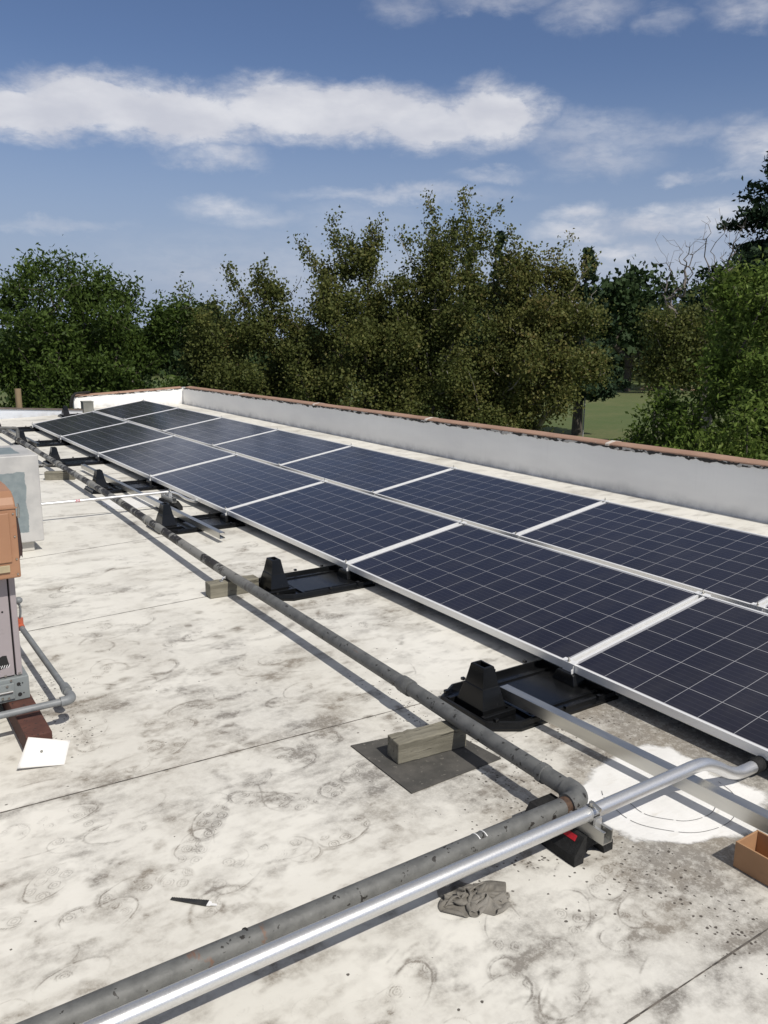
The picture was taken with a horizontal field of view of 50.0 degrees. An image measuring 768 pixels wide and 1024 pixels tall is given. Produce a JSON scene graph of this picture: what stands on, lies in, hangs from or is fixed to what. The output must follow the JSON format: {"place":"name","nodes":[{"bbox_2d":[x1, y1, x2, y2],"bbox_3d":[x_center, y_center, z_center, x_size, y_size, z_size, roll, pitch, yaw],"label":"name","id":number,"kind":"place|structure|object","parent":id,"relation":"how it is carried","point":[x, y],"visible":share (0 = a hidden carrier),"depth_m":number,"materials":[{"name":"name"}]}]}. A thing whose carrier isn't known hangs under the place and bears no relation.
{"place":"outdoors","nodes":[
{"label":"outdoors","id":0,"kind":"place"},
{"bbox_2d":[0,340,759,450],"bbox_3d":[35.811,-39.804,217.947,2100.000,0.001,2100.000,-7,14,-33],"label":"lawn","id":1,"kind":"structure","parent":0,"point":[603,420],"depth_m":68.99,"materials":[{"name":"green plant"}]},
{"bbox_2d":[0,335,31,407],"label":"leafy tree","id":2,"kind":"object","parent":1,"relation":"on","point":[14,360],"visible":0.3,"depth_m":21.35,"materials":[{"name":"green plant"}]},
{"bbox_2d":[14,389,22,407],"bbox_3d":[-8.896,-0.627,20.462,0.175,4.821,0.170,-7,14,-33],"label":"wooden post","id":3,"kind":"object","parent":1,"relation":"on","point":[18,398],"visible":0.21,"depth_m":19.96,"materials":[{"name":"brown wood"}]},
{"bbox_2d":[0,321,164,403],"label":"leafy tree","id":4,"kind":"object","parent":1,"relation":"on","point":[148,382],"depth_m":27.54,"materials":[{"name":"green plant"}]},
{"bbox_2d":[0,234,175,408],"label":"leafy tree","id":5,"kind":"object","parent":1,"relation":"on","point":[79,363],"visible":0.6,"depth_m":21.63,"materials":[{"name":"green plant"}]},
{"bbox_2d":[101,271,206,392],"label":"leafy tree","id":6,"kind":"object","parent":1,"relation":"on","point":[162,329],"visible":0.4,"depth_m":22.62,"materials":[{"name":"green plant"}]},
{"bbox_2d":[156,302,284,396],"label":"leafy tree","id":7,"kind":"object","parent":1,"relation":"on","point":[185,376],"visible":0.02,"depth_m":28.05,"materials":[{"name":"green plant"}]},
{"bbox_2d":[165,279,277,395],"bbox_3d":[-4.602,-2.667,23.632,3.718,7.699,3.920,-7,14,-33],"label":"olive tree","id":8,"kind":"object","parent":1,"relation":"on","point":[205,355],"visible":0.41,"depth_m":22.55,"materials":[{"name":"green plant"}]},
{"bbox_2d":[216,252,324,402],"bbox_3d":[-3.042,-3.038,23.564,3.969,8.486,3.501,-7,14,-33],"label":"olive tree","id":9,"kind":"object","parent":1,"relation":"on","point":[270,293],"visible":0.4,"depth_m":22.95,"materials":[{"name":"green plant"}]},
{"bbox_2d":[0,298,695,383],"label":"distant woods","id":10,"kind":"object","parent":1,"relation":"on","point":[628,351],"visible":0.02,"depth_m":122.40,"materials":[{"name":"green plant"}]},
{"bbox_2d":[262,204,448,412],"bbox_3d":[-0.692,-3.684,23.688,5.024,9.750,4.406,5,13,22],"label":"olive tree","id":11,"kind":"object","parent":1,"relation":"on","point":[354,329],"visible":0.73,"depth_m":22.83,"materials":[{"name":"green plant"}]},
{"bbox_2d":[320,296,451,418],"bbox_3d":[-0.148,-3.224,29.286,5.972,8.673,5.669,-7,14,-33],"label":"leafy tree","id":12,"kind":"object","parent":1,"relation":"on","point":[368,400],"depth_m":27.89,"materials":[{"name":"green plant"}]},
{"bbox_2d":[346,184,532,427],"bbox_3d":[1.839,-3.920,23.525,5.544,10.327,5.036,-7,14,-33],"label":"olive tree","id":13,"kind":"object","parent":1,"relation":"on","point":[450,376],"visible":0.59,"depth_m":22.57,"materials":[{"name":"green plant"}]},
{"bbox_2d":[445,307,537,426],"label":"leafy tree","id":14,"kind":"object","parent":1,"relation":"on","point":[476,340],"visible":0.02,"depth_m":28.22,"materials":[{"name":"green plant"}]},
{"bbox_2d":[482,230,516,353],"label":"conifer tree","id":15,"kind":"object","parent":1,"relation":"on","point":[501,233],"visible":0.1,"depth_m":56.78,"materials":[{"name":"green plant"}]},
{"bbox_2d":[452,285,601,375],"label":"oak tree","id":16,"kind":"object","parent":1,"relation":"on","point":[547,326],"depth_m":97.24,"materials":[{"name":"green plant"}]},
{"bbox_2d":[445,222,624,432],"bbox_3d":[3.916,-3.397,23.643,4.458,9.315,4.506,-7,14,-33],"label":"olive tree","id":17,"kind":"object","parent":1,"relation":"on","point":[564,367],"visible":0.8,"depth_m":22.60,"materials":[{"name":"green plant"}]},
{"bbox_2d":[534,246,633,435],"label":"conifer tree","id":18,"kind":"object","parent":1,"relation":"on","point":[603,393],"visible":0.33,"depth_m":51.73,"materials":[{"name":"green plant"}]},
{"bbox_2d":[582,397,585,436],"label":"thin post","id":19,"kind":"object","parent":1,"relation":"on","point":[583,417],"visible":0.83,"depth_m":52.31,"materials":[{"name":"grey metal"}]},
{"bbox_2d":[564,255,696,390],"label":"oak tree","id":20,"kind":"object","parent":1,"relation":"on","point":[624,293],"visible":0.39,"depth_m":94.95,"materials":[{"name":"green plant"}]},
{"bbox_2d":[618,292,712,437],"bbox_3d":[10.735,-4.275,31.237,3.777,7.991,3.582,-7,14,-33],"label":"oak tree","id":21,"kind":"object","parent":1,"relation":"on","point":[665,364],"visible":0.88,"depth_m":30.24,"materials":[{"name":"green plant"}]},
{"bbox_2d":[651,431,691,449],"bbox_3d":[4.202,1.276,12.193,1.906,4.950,1.731,-7,14,-33],"label":"leafy shrub","id":22,"kind":"object","parent":1,"relation":"on","point":[670,444],"depth_m":11.97,"materials":[{"name":"green plant"}]},
{"bbox_2d":[655,232,704,444],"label":"bare tree","id":23,"kind":"object","parent":1,"relation":"on","point":[670,298],"visible":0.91,"depth_m":38.34,"materials":[{"name":"brown plant"}]},
{"bbox_2d":[609,245,767,458],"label":"leafy tree","id":24,"kind":"object","parent":1,"relation":"on","point":[730,288],"visible":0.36,"depth_m":12.50,"materials":[{"name":"green plant"}]},
{"bbox_2d":[674,274,704,386],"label":"oak tree","id":25,"kind":"object","parent":1,"relation":"on","point":[687,297],"depth_m":102.37,"materials":[{"name":"green plant"}]},
{"bbox_2d":[625,265,766,430],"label":"oak tree","id":26,"kind":"object","parent":1,"relation":"on","point":[703,341],"visible":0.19,"depth_m":30.42,"materials":[{"name":"green plant"}]},
{"bbox_2d":[640,151,767,385],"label":"conifer tree","id":27,"kind":"object","parent":1,"relation":"on","point":[757,212],"visible":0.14,"depth_m":38.83,"materials":[{"name":"green plant"}]},
{"bbox_2d":[676,386,767,460],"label":"leafy shrub","id":28,"kind":"object","parent":1,"relation":"on","point":[722,445],"visible":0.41,"depth_m":11.73,"materials":[{"name":"green plant"}]},
{"bbox_2d":[699,209,757,430],"bbox_3d":[15.331,-7.749,38.258,2.239,11.950,2.212,-7,14,-33],"label":"bare tree","id":29,"kind":"object","parent":1,"relation":"on","point":[727,263],"visible":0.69,"depth_m":37.47,"materials":[{"name":"brown plant"}]},
{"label":"building walls","id":30,"kind":"structure","parent":1,"relation":"on","visible":0},
{"bbox_2d":[0,404,767,1023],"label":"roof","id":31,"kind":"structure","parent":30,"relation":"on","point":[98,878],"depth_m":2.73,"materials":[{"name":"white concrete"}]},
{"bbox_2d":[0,424,39,432],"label":"ballast tray","id":32,"kind":"object","parent":31,"relation":"on","point":[28,429],"visible":0.39,"depth_m":13.39,"materials":[{"name":"black plastic"}]},
{"bbox_2d":[0,445,43,551],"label":"duct box","id":33,"kind":"object","parent":31,"relation":"on","point":[19,473],"visible":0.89,"depth_m":5.89,"materials":[{"name":"white metal"}]},
{"bbox_2d":[1,694,52,749],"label":"timber sleeper","id":34,"kind":"object","parent":31,"relation":"on","point":[34,724],"visible":0.39,"depth_m":3.20,"materials":[{"name":"red wood"}]},
{"bbox_2d":[0,481,29,703],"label":"air conditioner","id":35,"kind":"object","parent":34,"relation":"on","point":[14,681],"visible":1,"depth_m":3.30,"materials":[{"name":"grey paint"}]},
{"bbox_2d":[0,617,75,718],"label":"gas pipe","id":36,"kind":"object","parent":35,"relation":"attached to","point":[69,698],"visible":0.94,"depth_m":3.31,"materials":[{"name":"grey metal"}]},
{"bbox_2d":[11,430,69,447],"bbox_3d":[-4.877,-1.057,11.677,0.710,0.212,0.480,-7,14,-33],"label":"ballast tray","id":37,"kind":"object","parent":31,"relation":"on","point":[47,443],"visible":0.68,"depth_m":11.61,"materials":[{"name":"black plastic"}]},
{"bbox_2d":[4,429,39,446],"bbox_3d":[-5.367,-1.119,12.166,0.043,0.046,2.300,-8,15,-34],"label":"metal channel","id":38,"kind":"object","parent":37,"relation":"on","point":[31,441],"visible":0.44,"depth_m":11.64,"materials":[{"name":"silver metal"}]},
{"bbox_2d":[33,412,125,437],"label":"solar panel","id":39,"kind":"object","parent":37,"relation":"on","point":[73,424],"visible":0.87,"depth_m":12.81,"materials":[{"name":"glass"}]},
{"bbox_2d":[0,407,82,418],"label":"parapet wall","id":40,"kind":"structure","parent":31,"relation":"on","point":[7,413],"depth_m":15.51,"materials":[{"name":"white paint"}]},
{"bbox_2d":[17,737,69,768],"bbox_3d":[-1.257,0.884,3.045,0.184,0.097,0.075,-4,13,-20],"label":"metal sheet","id":41,"kind":"object","parent":31,"relation":"on","point":[39,752],"visible":1,"depth_m":3.04,"materials":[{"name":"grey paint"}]},
{"bbox_2d":[44,470,75,479],"bbox_3d":[-3.518,-0.400,8.959,0.310,0.090,0.094,-1,12,-9],"label":"wood block","id":42,"kind":"object","parent":31,"relation":"on","point":[56,475],"depth_m":8.91,"materials":[{"name":"beige wood"}]},
{"bbox_2d":[58,405,81,417],"bbox_3d":[-5.829,-1.931,15.723,0.710,0.212,0.480,-7,14,-33],"label":"ballast tray","id":43,"kind":"object","parent":31,"relation":"on","point":[65,412],"visible":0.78,"depth_m":15.54,"materials":[{"name":"black plastic"}]},
{"bbox_2d":[95,400,175,419],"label":"solar panel","id":44,"kind":"object","parent":43,"relation":"on","point":[132,410],"visible":0.75,"depth_m":15.26,"materials":[{"name":"glass"}]},
{"bbox_2d":[42,447,109,466],"bbox_3d":[-3.778,-0.702,10.068,0.710,0.212,0.480,-7,14,-33],"label":"ballast tray","id":45,"kind":"object","parent":31,"relation":"on","point":[73,461],"visible":0.83,"depth_m":10.02,"materials":[{"name":"black plastic"}]},
{"bbox_2d":[61,422,170,455],"bbox_3d":[-3.685,-1.022,11.280,0.990,0.040,1.956,-18,20,-30],"label":"solar panel","id":46,"kind":"object","parent":45,"relation":"on","point":[109,438],"visible":0.89,"depth_m":11.19,"materials":[{"name":"glass"}]},
{"bbox_2d":[80,401,93,412],"bbox_3d":[-5.952,-2.111,16.532,0.212,0.226,0.212,-7,14,-33],"label":"junction box","id":47,"kind":"object","parent":31,"relation":"on","point":[87,406],"visible":0.85,"depth_m":16.45,"materials":[{"name":"grey metal"}]},
{"bbox_2d":[84,469,164,493],"bbox_3d":[-2.680,-0.346,8.460,0.710,0.212,0.480,-7,14,-33],"label":"ballast tray","id":48,"kind":"object","parent":31,"relation":"on","point":[137,484],"visible":0.85,"depth_m":8.37,"materials":[{"name":"black plastic"}]},
{"bbox_2d":[81,464,224,538],"bbox_3d":[-2.353,-0.174,7.896,0.042,0.046,3.980,-7,14,-34],"label":"metal channel","id":49,"kind":"object","parent":48,"relation":"on","point":[205,527],"visible":0.89,"depth_m":7.37,"materials":[{"name":"silver metal"}]},
{"bbox_2d":[151,455,323,512],"bbox_3d":[-1.488,-0.309,8.063,0.990,0.040,1.956,-18,20,-30],"label":"solar panel","id":50,"kind":"object","parent":48,"relation":"on","point":[230,482],"visible":0.91,"depth_m":7.93,"materials":[{"name":"glass"}]},
{"bbox_2d":[42,490,197,505],"bbox_3d":[-2.390,-0.063,7.148,1.635,0.152,0.042,-8,15,-34],"label":"conduit","id":51,"kind":"object","parent":50,"relation":"attached to","point":[115,497],"visible":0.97,"depth_m":7.16,"materials":[{"name":"metal"}]},
{"bbox_2d":[71,386,182,407],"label":"parapet wall","id":52,"kind":"structure","parent":31,"relation":"on","point":[168,395],"depth_m":18.14,"materials":[{"name":"paint"}]},
{"bbox_2d":[69,391,89,407],"bbox_3d":[-6.468,-2.392,17.486,0.080,0.329,0.537,8,14,31],"label":"cable hose","id":53,"kind":"object","parent":52,"relation":"on","point":[72,399],"visible":1,"depth_m":17.35,"materials":[{"name":"black plastic"}]},
{"bbox_2d":[100,495,158,509],"bbox_3d":[-2.373,-0.096,7.804,0.652,0.001,0.733,-7,14,-33],"label":"coating patch","id":54,"kind":"object","parent":31,"relation":"on","point":[136,502],"visible":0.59,"depth_m":7.74,"materials":[{"name":"white paint"}]},
{"bbox_2d":[171,897,216,905],"bbox_3d":[-0.532,1.093,2.316,0.137,0.003,0.023,3,12,11],"label":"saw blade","id":55,"kind":"object","parent":31,"relation":"on","point":[203,902],"visible":1,"depth_m":2.31,"materials":[{"name":"black metal"}]},
{"bbox_2d":[146,502,244,534],"bbox_3d":[-1.582,0.009,6.851,0.710,0.212,0.480,-7,14,-33],"label":"ballast tray","id":56,"kind":"object","parent":31,"relation":"on","point":[165,518],"visible":0.77,"depth_m":6.75,"materials":[{"name":"black plastic"}]},
{"bbox_2d":[156,488,182,509],"bbox_3d":[-1.942,-0.122,7.477,0.170,0.199,0.296,-7,14,-33],"label":"metal bracket","id":57,"kind":"object","parent":56,"relation":"on","point":[170,499],"visible":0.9,"depth_m":7.43,"materials":[{"name":"grey metal"}]},
{"bbox_2d":[223,506,229,514],"bbox_3d":[-1.345,-0.004,7.010,0.044,0.088,0.080,-18,20,-30],"label":"panel clamp","id":58,"kind":"object","parent":56,"relation":"attached to","point":[225,509],"visible":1,"depth_m":7.00,"materials":[{"name":"metal"}]},
{"bbox_2d":[227,481,460,566],"bbox_3d":[-0.390,0.045,6.454,0.990,0.040,1.956,-18,20,-30],"label":"solar panel","id":59,"kind":"object","parent":58,"relation":"on","point":[337,524],"visible":0.88,"depth_m":6.28,"materials":[{"name":"glass"}]},
{"bbox_2d":[205,575,258,598],"bbox_3d":[-0.935,0.457,5.077,0.315,0.090,0.096,-7,14,-31],"label":"wood block","id":60,"kind":"object","parent":31,"relation":"on","point":[218,588],"depth_m":5.02,"materials":[{"name":"beige wood"}]},
{"bbox_2d":[259,557,374,600],"bbox_3d":[-0.484,0.364,5.242,0.710,0.212,0.480,-7,14,-33],"label":"ballast tray","id":61,"kind":"object","parent":31,"relation":"on","point":[275,580],"visible":0.84,"depth_m":5.17,"materials":[{"name":"black plastic"}]},
{"bbox_2d":[342,559,351,570],"bbox_3d":[-0.247,0.352,5.401,0.044,0.088,0.080,-18,20,-30],"label":"panel clamp","id":62,"kind":"object","parent":61,"relation":"attached to","point":[345,563],"visible":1,"depth_m":5.39,"materials":[{"name":"metal"}]},
{"bbox_2d":[348,523,701,667],"bbox_3d":[0.708,0.402,4.846,0.990,0.040,1.956,-18,20,-30],"label":"solar panel","id":63,"kind":"object","parent":62,"relation":"on","point":[550,605],"visible":0.87,"depth_m":4.62,"materials":[{"name":"glass"}]},
{"bbox_2d":[0,472,767,1023],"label":"roof seams","id":64,"kind":"object","parent":31,"relation":"on","point":[386,712],"visible":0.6,"depth_m":2.77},
{"bbox_2d":[351,737,500,793],"bbox_3d":[0.161,0.923,3.156,0.428,0.004,0.405,-7,14,-33],"label":"rubber pad","id":65,"kind":"object","parent":31,"relation":"on","point":[413,776],"visible":0.79,"depth_m":3.07,"materials":[{"name":"grey rubber"}]},
{"bbox_2d":[387,720,465,763],"bbox_3d":[0.166,0.875,3.159,0.305,0.085,0.090,-6,14,-28],"label":"wood block","id":66,"kind":"object","parent":65,"relation":"on","point":[407,745],"depth_m":3.12,"materials":[{"name":"beige wood"}]},
{"bbox_2d":[437,880,510,917],"bbox_3d":[0.256,1.086,2.338,0.216,0.030,0.152,-1,12,-6],"label":"rag","id":67,"kind":"object","parent":31,"relation":"on","point":[467,900],"visible":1,"depth_m":2.32,"materials":[{"name":"grey fabric"}]},
{"bbox_2d":[182,386,767,522],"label":"parapet wall","id":68,"kind":"structure","parent":31,"relation":"on","point":[734,486],"depth_m":9.31,"materials":[{"name":"paint"}]},
{"bbox_2d":[440,659,618,731],"bbox_3d":[0.615,0.720,3.634,0.710,0.212,0.480,-7,14,-33],"label":"ballast tray","id":69,"kind":"object","parent":31,"relation":"on","point":[476,694],"visible":0.97,"depth_m":3.56,"materials":[{"name":"black plastic"}]},
{"bbox_2d":[561,657,578,673],"bbox_3d":[0.852,0.707,3.792,0.044,0.088,0.080,-18,20,-30],"label":"panel clamp","id":70,"kind":"object","parent":69,"relation":"attached to","point":[568,663],"visible":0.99,"depth_m":3.78,"materials":[{"name":"metal"}]},
{"bbox_2d":[500,684,767,833],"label":"metal channel","id":71,"kind":"object","parent":69,"relation":"on","point":[737,807],"visible":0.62,"depth_m":2.98,"materials":[{"name":"silver metal"}]},
{"bbox_2d":[574,596,767,760],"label":"solar panel","id":72,"kind":"object","parent":69,"relation":"on","point":[701,663],"visible":1,"depth_m":3.63,"materials":[{"name":"glass"}]},
{"bbox_2d":[525,793,612,866],"bbox_3d":[0.596,0.954,2.584,0.170,0.192,0.294,-7,14,-33],"label":"pipe support","id":73,"kind":"object","parent":31,"relation":"on","point":[572,847],"visible":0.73,"depth_m":2.50,"materials":[{"name":"black rubber"}]},
{"bbox_2d":[0,426,587,1023],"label":"roof pipe","id":74,"kind":"object","parent":73,"relation":"on","point":[572,792],"visible":0.94,"depth_m":2.37,"materials":[{"name":"grey metal"}]},
{"bbox_2d":[80,756,767,1023],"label":"conduit","id":75,"kind":"object","parent":73,"relation":"on","point":[150,1005],"visible":0.99,"depth_m":2.09,"materials":[{"name":"metal"}]},
{"bbox_2d":[583,744,767,843],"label":"coating patch","id":76,"kind":"object","parent":31,"relation":"on","point":[670,813],"visible":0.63,"depth_m":2.81,"materials":[{"name":"white paint"}]},
{"bbox_2d":[733,830,767,885],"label":"open box","id":77,"kind":"object","parent":31,"relation":"on","point":[751,855],"visible":1,"depth_m":2.47,"materials":[{"name":"orange cardboard"}]},
{"bbox_3d":[-2.535,-0.865,10.897,0.710,0.212,0.480,-7,14,-33],"label":"ballast tray","id":78,"kind":"object","parent":31,"relation":"on","visible":0},
{"bbox_2d":[99,436,233,478],"bbox_3d":[-2.587,-0.666,9.671,0.990,0.040,1.956,-18,20,-30],"label":"solar panel","id":79,"kind":"object","parent":78,"relation":"on","point":[160,456],"visible":0.89,"depth_m":9.56,"materials":[{"name":"glass"}]},
{"bbox_2d":[163,417,275,445],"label":"solar panel","id":80,"kind":"object","parent":78,"relation":"on","point":[216,431],"visible":0.75,"depth_m":12.03,"materials":[{"name":"glass"}]},
{"bbox_2d":[213,430,348,465],"bbox_3d":[-1.343,-0.828,10.501,0.990,0.040,1.956,-18,20,-30],"label":"solar panel","id":81,"kind":"object","parent":78,"relation":"on","point":[275,447],"visible":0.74,"depth_m":10.40,"materials":[{"name":"glass"}]},
{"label":"ballast tray","id":82,"kind":"object","parent":31,"relation":"on","visible":0},
{"bbox_2d":[375,468,603,536],"bbox_3d":[0.853,-0.118,7.283,0.990,0.040,1.956,-18,20,-30],"label":"solar panel","id":83,"kind":"object","parent":82,"relation":"on","point":[507,507],"visible":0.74,"depth_m":7.13,"materials":[{"name":"glass"}]},
{"bbox_2d":[511,531,520,538],"bbox_3d":[0.997,0.189,6.230,0.044,0.088,0.080,-18,20,-30],"label":"panel clamp","id":84,"kind":"object","parent":82,"relation":"attached to","point":[515,535],"visible":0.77,"depth_m":6.22,"materials":[{"name":"metal"}]},
{"bbox_2d":[518,502,767,607],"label":"solar panel","id":85,"kind":"object","parent":82,"relation":"on","point":[723,563],"visible":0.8,"depth_m":5.62,"materials":[{"name":"glass"}]},
{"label":"ballast tray","id":86,"kind":"object","parent":31,"relation":"on","visible":0},
{"bbox_2d":[695,589,710,596],"bbox_3d":[1.662,0.444,4.288,0.044,0.088,0.080,-18,20,-30],"label":"panel clamp","id":87,"kind":"object","parent":86,"relation":"on","point":[702,593],"visible":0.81,"depth_m":4.28,"materials":[{"name":"metal"}]},
{"bbox_2d":[750,602,766,611],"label":"panel clamp","id":88,"kind":"object","parent":86,"relation":"attached to","point":[757,606],"visible":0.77,"depth_m":4.61,"materials":[{"name":"metal"}]},
{"bbox_2d":[763,602,767,612],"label":"solar panel","id":89,"kind":"object","parent":86,"relation":"on","point":[765,609],"visible":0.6,"depth_m":4.59,"materials":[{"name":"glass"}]},
{"bbox_2d":[0,0,767,338],"label":"sky","id":90,"kind":"structure","parent":0,"point":[162,139],"materials":[{"name":"blue"}]},
{"bbox_2d":[453,250,482,335],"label":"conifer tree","id":91,"kind":"object","parent":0,"point":[475,282],"visible":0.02,"depth_m":49.24,"materials":[{"name":"green plant"}]},
{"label":"ballast tray","id":92,"kind":"object","parent":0,"visible":0},
{"bbox_2d":[125,408,220,431],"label":"solar panel","id":93,"kind":"object","parent":92,"relation":"on","point":[170,419],"visible":0.75,"depth_m":13.64,"materials":[{"name":"glass"}]},
{"label":"panel clamp","id":94,"kind":"object","parent":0,"visible":0},
{"bbox_2d":[280,446,452,493],"bbox_3d":[-0.245,-0.473,8.892,0.990,0.040,1.956,-18,20,-30],"label":"solar panel","id":95,"kind":"object","parent":94,"relation":"on","point":[364,470],"visible":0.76,"depth_m":8.77,"materials":[{"name":"glass"}]}
]}

